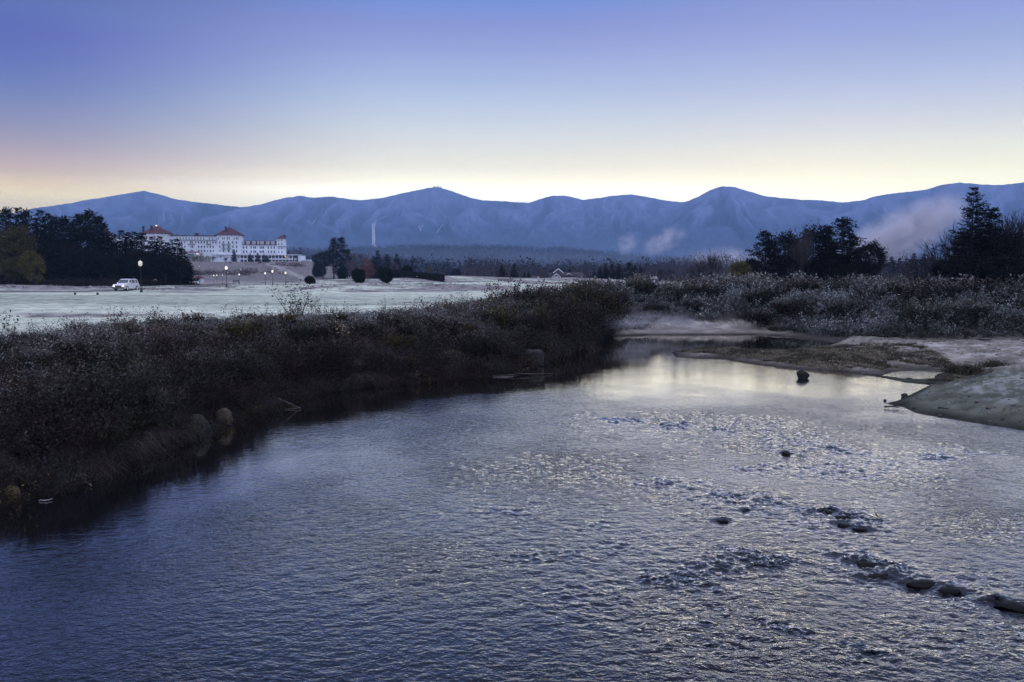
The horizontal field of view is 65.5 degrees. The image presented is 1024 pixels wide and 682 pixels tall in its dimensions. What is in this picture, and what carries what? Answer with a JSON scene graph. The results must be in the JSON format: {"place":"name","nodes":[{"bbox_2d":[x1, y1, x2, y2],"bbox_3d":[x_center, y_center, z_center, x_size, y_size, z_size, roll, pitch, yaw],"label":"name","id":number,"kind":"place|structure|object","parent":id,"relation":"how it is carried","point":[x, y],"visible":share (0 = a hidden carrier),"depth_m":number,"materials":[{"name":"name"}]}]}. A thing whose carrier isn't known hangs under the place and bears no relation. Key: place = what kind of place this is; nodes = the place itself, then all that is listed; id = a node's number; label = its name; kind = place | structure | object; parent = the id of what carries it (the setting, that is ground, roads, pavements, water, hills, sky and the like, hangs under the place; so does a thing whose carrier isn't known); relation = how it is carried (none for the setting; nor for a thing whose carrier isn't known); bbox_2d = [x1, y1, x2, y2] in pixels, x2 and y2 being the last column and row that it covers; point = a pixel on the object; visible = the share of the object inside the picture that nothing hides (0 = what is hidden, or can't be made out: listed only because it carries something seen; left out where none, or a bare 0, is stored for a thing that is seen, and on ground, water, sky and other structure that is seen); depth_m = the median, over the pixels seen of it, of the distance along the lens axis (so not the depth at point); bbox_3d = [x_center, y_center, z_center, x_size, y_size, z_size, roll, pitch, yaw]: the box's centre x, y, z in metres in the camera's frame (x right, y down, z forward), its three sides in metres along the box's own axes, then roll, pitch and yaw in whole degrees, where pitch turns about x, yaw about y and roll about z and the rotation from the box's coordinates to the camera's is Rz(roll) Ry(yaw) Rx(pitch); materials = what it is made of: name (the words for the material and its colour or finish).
{"place":"outdoors","nodes":[
{"label":"outdoors","id":0,"kind":"place"},
{"bbox_2d":[0,283,238,291],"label":"road","id":1,"kind":"structure","parent":0,"point":[204,285],"depth_m":117.89,"materials":[{"name":"grey asphalt"}]},
{"bbox_2d":[112,278,139,290],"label":"parked car","id":2,"kind":"object","parent":1,"relation":"on","point":[126,284],"visible":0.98,"depth_m":115.34,"materials":[{"name":"paint"}]},
{"bbox_2d":[0,276,577,336],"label":"lawn","id":3,"kind":"structure","parent":0,"point":[53,306],"depth_m":77.48,"materials":[{"name":"white plant"}]},
{"bbox_2d":[0,206,20,279],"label":"pine tree","id":4,"kind":"object","parent":3,"relation":"on","point":[6,211],"visible":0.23,"depth_m":202.85,"materials":[{"name":"green plant"}]},
{"bbox_2d":[0,223,38,283],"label":"tree","id":5,"kind":"object","parent":3,"relation":"on","point":[12,233],"visible":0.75,"depth_m":175.53,"materials":[{"name":"green plant"}]},
{"bbox_2d":[0,255,38,280],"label":"bush","id":6,"kind":"object","parent":3,"relation":"on","point":[10,265],"visible":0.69,"depth_m":169.82,"materials":[{"name":"green plant"}]},
{"bbox_2d":[5,208,46,279],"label":"pine tree","id":7,"kind":"object","parent":3,"relation":"on","point":[23,216],"visible":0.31,"depth_m":199.99,"materials":[{"name":"green plant"}]},
{"bbox_2d":[15,250,46,284],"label":"tree","id":8,"kind":"object","parent":3,"relation":"on","point":[39,260],"visible":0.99,"depth_m":168.56,"materials":[{"name":"green plant"}]},
{"bbox_2d":[21,210,53,277],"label":"conifer tree","id":9,"kind":"object","parent":3,"relation":"on","point":[44,230],"visible":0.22,"depth_m":204.03,"materials":[{"name":"green plant"}]},
{"bbox_2d":[31,244,65,279],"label":"tree","id":10,"kind":"object","parent":3,"relation":"on","point":[49,271],"visible":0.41,"depth_m":187.77,"materials":[{"name":"green plant"}]},
{"bbox_2d":[37,215,63,279],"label":"pine tree","id":11,"kind":"object","parent":3,"relation":"on","point":[52,222],"visible":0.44,"depth_m":201.60,"materials":[{"name":"green plant"}]},
{"bbox_2d":[46,215,77,249],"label":"pine tree","id":12,"kind":"object","parent":3,"relation":"on","point":[64,223],"visible":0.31,"depth_m":203.48,"materials":[{"name":"green plant"}]},
{"bbox_2d":[46,222,89,280],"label":"conifer tree","id":13,"kind":"object","parent":3,"relation":"on","point":[72,242],"visible":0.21,"depth_m":198.97,"materials":[{"name":"green plant"}]},
{"bbox_2d":[54,213,92,277],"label":"pine tree","id":14,"kind":"object","parent":3,"relation":"on","point":[77,221],"visible":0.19,"depth_m":200.20,"materials":[{"name":"green plant"}]},
{"bbox_2d":[62,208,120,279],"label":"pine tree","id":15,"kind":"object","parent":3,"relation":"on","point":[86,217],"visible":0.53,"depth_m":197.32,"materials":[{"name":"green plant"}]},
{"bbox_2d":[0,276,183,285],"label":"undergrowth","id":16,"kind":"object","parent":3,"relation":"on","point":[89,282],"visible":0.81,"depth_m":172.49,"materials":[{"name":"green plant"}]},
{"bbox_2d":[81,214,118,268],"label":"pine tree","id":17,"kind":"object","parent":3,"relation":"on","point":[99,222],"visible":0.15,"depth_m":200.70,"materials":[{"name":"green plant"}]},
{"bbox_2d":[86,226,130,280],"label":"conifer tree","id":18,"kind":"object","parent":3,"relation":"on","point":[105,245],"visible":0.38,"depth_m":197.40,"materials":[{"name":"green plant"}]},
{"bbox_2d":[97,252,130,279],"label":"tree","id":19,"kind":"object","parent":3,"relation":"on","point":[116,273],"visible":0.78,"depth_m":187.79,"materials":[{"name":"green plant"}]},
{"bbox_2d":[113,230,133,266],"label":"conifer tree","id":20,"kind":"object","parent":3,"relation":"on","point":[121,242],"visible":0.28,"depth_m":203.32,"materials":[{"name":"green plant"}]},
{"bbox_2d":[114,250,147,276],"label":"tree","id":21,"kind":"object","parent":3,"relation":"on","point":[132,256],"visible":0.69,"depth_m":187.65,"materials":[{"name":"green plant"}]},
{"bbox_2d":[124,231,145,278],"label":"conifer tree","id":22,"kind":"object","parent":3,"relation":"on","point":[132,244],"visible":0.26,"depth_m":202.41,"materials":[{"name":"green plant"}]},
{"bbox_2d":[131,236,162,278],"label":"conifer tree","id":23,"kind":"object","parent":3,"relation":"on","point":[150,247],"visible":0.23,"depth_m":201.36,"materials":[{"name":"green plant"}]},
{"bbox_2d":[128,251,168,279],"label":"tree","id":24,"kind":"object","parent":3,"relation":"on","point":[149,274],"visible":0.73,"depth_m":186.75,"materials":[{"name":"green plant"}]},
{"bbox_2d":[153,242,173,280],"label":"conifer tree","id":25,"kind":"object","parent":3,"relation":"on","point":[167,244],"visible":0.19,"depth_m":198.45,"materials":[{"name":"green plant"}]},
{"bbox_2d":[150,254,178,280],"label":"tree","id":26,"kind":"object","parent":3,"relation":"on","point":[163,261],"visible":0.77,"depth_m":185.93,"materials":[{"name":"green plant"}]},
{"bbox_2d":[163,258,193,284],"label":"tree","id":27,"kind":"object","parent":3,"relation":"on","point":[185,265],"visible":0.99,"depth_m":184.83,"materials":[{"name":"green plant"}]},
{"bbox_2d":[157,239,200,284],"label":"conifer tree","id":28,"kind":"object","parent":3,"relation":"on","point":[175,248],"visible":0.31,"depth_m":196.48,"materials":[{"name":"green plant"}]},
{"bbox_2d":[169,248,199,284],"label":"conifer tree","id":29,"kind":"object","parent":3,"relation":"on","point":[189,279],"visible":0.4,"depth_m":194.88,"materials":[{"name":"green plant"}]},
{"bbox_2d":[265,279,328,315],"bbox_3d":[-11.486,-2.135,42.615,3.072,2.386,3.052,-2,5,-25],"label":"sapling","id":30,"kind":"object","parent":3,"relation":"on","point":[296,306],"visible":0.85,"depth_m":42.45,"materials":[{"name":"brown plant"}]},
{"bbox_2d":[3,278,660,290],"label":"grass","id":31,"kind":"structure","parent":3,"relation":"on","point":[304,286],"depth_m":143.39,"materials":[{"name":"green plant"}]},
{"bbox_2d":[351,267,365,282],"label":"evergreen shrub","id":32,"kind":"object","parent":3,"relation":"on","point":[358,276],"visible":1,"depth_m":178.58,"materials":[{"name":"green plant"}]},
{"bbox_2d":[377,266,393,283],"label":"evergreen shrub","id":33,"kind":"object","parent":3,"relation":"on","point":[385,275],"visible":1,"depth_m":181.57,"materials":[{"name":"green plant"}]},
{"bbox_2d":[392,270,444,281],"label":"hedge","id":34,"kind":"object","parent":3,"relation":"on","point":[413,274],"visible":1,"depth_m":217.47,"materials":[{"name":"green plant"}]},
{"bbox_2d":[0,335,1023,681],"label":"water","id":35,"kind":"structure","parent":0,"point":[560,523],"depth_m":15.08,"materials":[{"name":"blue liquid"}]},
{"bbox_2d":[906,579,934,588],"bbox_3d":[6.671,3.956,12.940,0.520,0.124,0.321,0,5,1],"label":"rock","id":36,"kind":"object","parent":35,"relation":"on","point":[921,584],"visible":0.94,"depth_m":12.86,"materials":[{"name":"grey stone"}]},
{"bbox_2d":[938,587,960,594],"bbox_3d":[6.946,3.977,12.663,0.375,0.087,0.185,0,5,2],"label":"rock","id":37,"kind":"object","parent":35,"relation":"on","point":[948,590],"visible":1,"depth_m":12.61,"materials":[{"name":"grey stone"}]},
{"bbox_2d":[993,600,1023,612],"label":"rock","id":38,"kind":"object","parent":35,"relation":"on","point":[1015,606],"visible":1,"depth_m":12.01,"materials":[{"name":"grey stone"}]},
{"bbox_2d":[0,248,1023,508],"bbox_3d":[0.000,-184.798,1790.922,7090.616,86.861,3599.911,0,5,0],"label":"ground","id":39,"kind":"structure","parent":0,"point":[328,274],"depth_m":66.28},
{"bbox_2d":[4,485,20,501],"bbox_3d":[-11.079,3.485,17.642,0.381,0.570,0.258,0,5,0],"label":"boulder","id":40,"kind":"object","parent":39,"relation":"on","point":[13,488],"visible":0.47,"depth_m":17.60,"materials":[{"name":"grey stone"}]},
{"bbox_2d":[44,442,98,462],"bbox_3d":[-11.384,2.908,20.169,2.453,0.667,2.304,3,6,33],"label":"grass tussock","id":41,"kind":"object","parent":39,"relation":"on","point":[67,448],"depth_m":19.84,"materials":[{"name":"brown plant"}]},
{"bbox_2d":[68,454,129,487],"bbox_3d":[-10.664,3.291,19.946,2.726,0.741,2.560,1,5,7],"label":"grass tussock","id":42,"kind":"object","parent":39,"relation":"on","point":[98,461],"depth_m":19.79,"materials":[{"name":"brown plant"}]},
{"bbox_2d":[86,443,166,470],"bbox_3d":[-10.874,3.175,21.187,3.273,0.929,3.456,2,5,21],"label":"grass tussock","id":43,"kind":"object","parent":39,"relation":"on","point":[112,449],"depth_m":20.92,"materials":[{"name":"brown plant"}]},
{"bbox_2d":[105,435,183,467],"bbox_3d":[-10.629,3.138,21.919,3.561,0.966,3.442,-3,6,-35],"label":"grass tussock","id":44,"kind":"object","parent":39,"relation":"on","point":[135,441],"depth_m":21.79,"materials":[{"name":"brown plant"}]},
{"bbox_2d":[125,423,193,451],"bbox_3d":[-10.552,2.861,23.212,2.998,0.815,2.816,0,5,-4],"label":"grass tussock","id":45,"kind":"object","parent":39,"relation":"on","point":[155,432],"depth_m":22.94,"materials":[{"name":"brown plant"}]},
{"bbox_2d":[165,423,213,444],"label":"grass tussock","id":46,"kind":"object","parent":39,"relation":"on","point":[187,425],"depth_m":24.03,"materials":[{"name":"brown plant"}]},
{"bbox_2d":[85,246,313,261],"bbox_3d":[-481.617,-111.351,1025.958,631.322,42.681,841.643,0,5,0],"label":"forest","id":47,"kind":"object","parent":39,"relation":"on","point":[308,257],"visible":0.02,"depth_m":736.50,"materials":[{"name":"green plant"}]},
{"bbox_2d":[188,414,211,436],"bbox_3d":[-9.817,2.813,24.982,0.745,1.067,0.637,2,5,19],"label":"boulder","id":48,"kind":"object","parent":39,"relation":"on","point":[202,422],"visible":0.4,"depth_m":24.80,"materials":[{"name":"grey stone"}]},
{"bbox_2d":[101,221,311,261],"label":"hotel","id":49,"kind":"structure","parent":39,"relation":"on","point":[219,246],"depth_m":634.89,"materials":[{"name":"paint"}]},
{"bbox_2d":[216,408,232,424],"bbox_3d":[-9.577,2.694,26.519,0.543,0.947,0.369,-1,5,-17],"label":"boulder","id":50,"kind":"object","parent":39,"relation":"on","point":[225,413],"visible":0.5,"depth_m":26.38,"materials":[{"name":"grey stone"}]},
{"bbox_2d":[211,349,248,377],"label":"bush","id":51,"kind":"object","parent":39,"relation":"on","point":[227,362],"visible":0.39,"depth_m":30.02,"materials":[{"name":"brown plant"}]},
{"bbox_2d":[194,260,336,275],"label":"shrubbery","id":52,"kind":"object","parent":39,"relation":"on","point":[237,273],"visible":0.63,"depth_m":422.40,"materials":[{"name":"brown plant"}]},
{"bbox_2d":[311,249,335,278],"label":"tree","id":53,"kind":"object","parent":39,"relation":"on","point":[323,263],"visible":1,"depth_m":411.36,"materials":[{"name":"green plant"}]},
{"bbox_2d":[325,237,343,278],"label":"pine tree","id":54,"kind":"object","parent":39,"relation":"on","point":[333,247],"visible":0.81,"depth_m":417.13,"materials":[{"name":"green plant"}]},
{"bbox_2d":[331,237,353,274],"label":"pine tree","id":55,"kind":"object","parent":39,"relation":"on","point":[341,241],"visible":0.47,"depth_m":421.65,"materials":[{"name":"green plant"}]},
{"bbox_2d":[339,249,353,278],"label":"pine tree","id":56,"kind":"object","parent":39,"relation":"on","point":[347,251],"visible":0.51,"depth_m":409.38,"materials":[{"name":"green plant"}]},
{"bbox_2d":[345,253,365,273],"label":"tree","id":57,"kind":"object","parent":39,"relation":"on","point":[354,261],"visible":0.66,"depth_m":397.79,"materials":[{"name":"green plant"}]},
{"bbox_2d":[360,258,375,278],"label":"tree","id":58,"kind":"object","parent":39,"relation":"on","point":[370,266],"visible":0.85,"depth_m":343.34,"materials":[{"name":"brown plant"}]},
{"bbox_2d":[347,370,393,388],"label":"grass tussock","id":59,"kind":"object","parent":39,"relation":"on","point":[361,375],"depth_m":36.04,"materials":[{"name":"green plant"}]},
{"bbox_2d":[0,269,1023,514],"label":"undergrowth","id":60,"kind":"object","parent":39,"relation":"on","point":[58,405],"visible":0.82,"depth_m":34.81,"materials":[{"name":"brown plant"}]},
{"bbox_2d":[525,349,543,365],"bbox_3d":[1.265,0.973,44.389,1.045,1.012,0.820,-1,5,-11],"label":"boulder","id":61,"kind":"object","parent":39,"relation":"on","point":[538,354],"visible":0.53,"depth_m":44.04,"materials":[{"name":"grey stone"}]},
{"bbox_2d":[516,291,574,312],"bbox_3d":[2.104,-2.593,60.123,4.967,2.394,5.713,2,5,21],"label":"bush","id":62,"kind":"object","parent":39,"relation":"on","point":[545,298],"visible":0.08,"depth_m":59.04,"materials":[{"name":"brown plant"}]},
{"bbox_2d":[516,281,591,303],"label":"bush","id":63,"kind":"object","parent":39,"relation":"on","point":[579,297],"visible":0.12,"depth_m":65.22,"materials":[{"name":"brown plant"}]},
{"bbox_2d":[548,268,582,277],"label":"lodge","id":64,"kind":"structure","parent":39,"relation":"on","point":[557,273],"depth_m":318.96,"materials":[{"name":"grey"}]},
{"bbox_2d":[547,297,612,329],"bbox_3d":[4.128,-1.990,59.905,6.778,2.840,5.893,-3,6,-36],"label":"bush","id":65,"kind":"object","parent":39,"relation":"on","point":[590,313],"visible":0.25,"depth_m":59.16,"materials":[{"name":"brown plant"}]},
{"bbox_2d":[287,242,907,268],"bbox_3d":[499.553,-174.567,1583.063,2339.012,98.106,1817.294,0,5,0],"label":"forest","id":66,"kind":"object","parent":39,"relation":"on","point":[472,248],"visible":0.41,"depth_m":1664.91,"materials":[{"name":"green plant"}]},
{"bbox_2d":[583,301,628,332],"bbox_3d":[6.105,-1.832,63.174,6.362,2.781,5.531,-2,5,-27],"label":"bush","id":67,"kind":"object","parent":39,"relation":"on","point":[607,322],"visible":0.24,"depth_m":62.51,"materials":[{"name":"brown plant"}]},
{"bbox_2d":[379,247,947,282],"bbox_3d":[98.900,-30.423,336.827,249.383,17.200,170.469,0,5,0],"label":"forest","id":68,"kind":"object","parent":39,"relation":"on","point":[487,270],"visible":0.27,"depth_m":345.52,"materials":[{"name":"green plant"}]},
{"bbox_2d":[651,301,677,311],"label":"bush","id":69,"kind":"object","parent":39,"relation":"on","point":[662,307],"visible":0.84,"depth_m":73.66,"materials":[{"name":"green plant"}]},
{"bbox_2d":[697,251,731,278],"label":"bare tree","id":70,"kind":"object","parent":39,"relation":"on","point":[711,263],"visible":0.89,"depth_m":203.91,"materials":[{"name":"brown plant"}]},
{"bbox_2d":[728,260,753,276],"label":"bush","id":71,"kind":"object","parent":39,"relation":"on","point":[737,268],"visible":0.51,"depth_m":120.99,"materials":[{"name":"green plant"}]},
{"bbox_2d":[739,257,759,274],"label":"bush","id":72,"kind":"object","parent":39,"relation":"on","point":[755,269],"visible":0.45,"depth_m":124.75,"materials":[{"name":"green plant"}]},
{"bbox_2d":[745,229,788,279],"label":"pine tree","id":73,"kind":"object","parent":39,"relation":"on","point":[763,256],"visible":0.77,"depth_m":128.72,"materials":[{"name":"green plant"}]},
{"bbox_2d":[764,229,800,273],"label":"tree","id":74,"kind":"object","parent":39,"relation":"on","point":[784,241],"visible":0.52,"depth_m":130.01,"materials":[{"name":"green plant"}]},
{"bbox_2d":[770,250,819,279],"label":"tree","id":75,"kind":"object","parent":39,"relation":"on","point":[780,271],"visible":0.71,"depth_m":126.34,"materials":[{"name":"green plant"}]},
{"bbox_2d":[574,273,1023,339],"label":"undergrowth","id":76,"kind":"object","parent":39,"relation":"on","point":[875,329],"visible":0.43,"depth_m":68.55,"materials":[{"name":"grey plant"}]},
{"bbox_2d":[782,224,816,277],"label":"birch tree","id":77,"kind":"object","parent":39,"relation":"on","point":[804,248],"visible":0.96,"depth_m":124.85,"materials":[{"name":"green plant"}]},
{"bbox_2d":[792,219,837,279],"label":"tree","id":78,"kind":"object","parent":39,"relation":"on","point":[811,231],"visible":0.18,"depth_m":133.38,"materials":[{"name":"green plant"}]},
{"bbox_2d":[813,223,841,272],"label":"pine tree","id":79,"kind":"object","parent":39,"relation":"on","point":[827,229],"visible":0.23,"depth_m":132.51,"materials":[{"name":"green plant"}]},
{"bbox_2d":[799,248,858,280],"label":"tree","id":80,"kind":"object","parent":39,"relation":"on","point":[820,270],"visible":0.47,"depth_m":127.24,"materials":[{"name":"green plant"}]},
{"bbox_2d":[816,216,867,276],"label":"pine tree","id":81,"kind":"object","parent":39,"relation":"on","point":[844,224],"visible":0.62,"depth_m":126.66,"materials":[{"name":"green plant"}]},
{"bbox_2d":[830,260,880,279],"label":"bush","id":82,"kind":"object","parent":39,"relation":"on","point":[854,267],"visible":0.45,"depth_m":120.69,"materials":[{"name":"green plant"}]},
{"bbox_2d":[848,239,888,276],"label":"tree","id":83,"kind":"object","parent":39,"relation":"on","point":[862,254],"visible":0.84,"depth_m":122.44,"materials":[{"name":"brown plant"}]},
{"bbox_2d":[891,238,952,280],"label":"bare tree","id":84,"kind":"object","parent":39,"relation":"on","point":[916,269],"visible":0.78,"depth_m":114.56,"materials":[{"name":"brown plant"}]},
{"bbox_2d":[913,227,969,272],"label":"bare tree","id":85,"kind":"object","parent":39,"relation":"on","point":[942,250],"visible":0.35,"depth_m":111.15,"materials":[{"name":"brown plant"}]},
{"bbox_2d":[927,256,977,282],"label":"bush","id":86,"kind":"object","parent":39,"relation":"on","point":[938,268],"visible":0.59,"depth_m":96.86,"materials":[{"name":"green plant"}]},
{"bbox_2d":[936,186,1003,282],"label":"spruce tree","id":87,"kind":"object","parent":39,"relation":"on","point":[968,238],"visible":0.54,"depth_m":102.87,"materials":[{"name":"green plant"}]},
{"bbox_2d":[941,250,1012,286],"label":"bush","id":88,"kind":"object","parent":39,"relation":"on","point":[977,258],"visible":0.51,"depth_m":94.78,"materials":[{"name":"green plant"}]},
{"bbox_2d":[962,206,1011,260],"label":"pine tree","id":89,"kind":"object","parent":39,"relation":"on","point":[992,215],"visible":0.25,"depth_m":104.61,"materials":[{"name":"green plant"}]},
{"bbox_2d":[956,203,1023,251],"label":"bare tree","id":90,"kind":"object","parent":39,"relation":"on","point":[997,223],"visible":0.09,"depth_m":110.15,"materials":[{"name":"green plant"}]},
{"bbox_2d":[969,209,1023,254],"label":"bare tree","id":91,"kind":"object","parent":39,"relation":"on","point":[1017,229],"visible":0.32,"depth_m":105.45,"materials":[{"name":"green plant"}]},
{"bbox_2d":[970,224,1023,267],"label":"tree","id":92,"kind":"object","parent":39,"relation":"on","point":[1001,236],"visible":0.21,"depth_m":102.34,"materials":[{"name":"green plant"}]},
{"bbox_2d":[974,252,1023,286],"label":"bush","id":93,"kind":"object","parent":39,"relation":"on","point":[1008,261],"visible":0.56,"depth_m":90.81,"materials":[{"name":"green plant"}]},
{"bbox_2d":[1006,263,1023,283],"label":"bush","id":94,"kind":"object","parent":39,"relation":"on","point":[1016,272],"visible":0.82,"depth_m":87.70,"materials":[{"name":"green plant"}]},
{"bbox_2d":[0,0,1023,212],"label":"sky","id":95,"kind":"structure","parent":0,"point":[239,103],"materials":[{"name":"blue"}]},
{"bbox_2d":[1,182,1023,262],"bbox_3d":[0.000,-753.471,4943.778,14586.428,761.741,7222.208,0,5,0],"label":"mountains","id":96,"kind":"structure","parent":0,"point":[732,221],"depth_m":5550.55,"materials":[{"name":"blue"}]},
{"bbox_2d":[614,321,1023,428],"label":"sand beach","id":97,"kind":"structure","parent":0,"point":[1011,387],"depth_m":41.27,"materials":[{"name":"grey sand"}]},
{"bbox_2d":[679,341,968,380],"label":"grass","id":98,"kind":"structure","parent":97,"relation":"on","point":[804,355],"depth_m":45.33,"materials":[{"name":"brown plant"}]},
{"bbox_2d":[936,362,989,373],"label":"grass clump","id":99,"kind":"object","parent":97,"relation":"on","point":[956,369],"visible":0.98,"depth_m":39.73,"materials":[{"name":"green plant"}]},
{"bbox_2d":[950,362,995,372],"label":"grass clump","id":100,"kind":"object","parent":97,"relation":"on","point":[977,368],"visible":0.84,"depth_m":39.72,"materials":[{"name":"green plant"}]},
{"bbox_2d":[971,358,1016,367],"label":"grass clump","id":101,"kind":"object","parent":97,"relation":"on","point":[993,363],"visible":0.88,"depth_m":40.83,"materials":[{"name":"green plant"}]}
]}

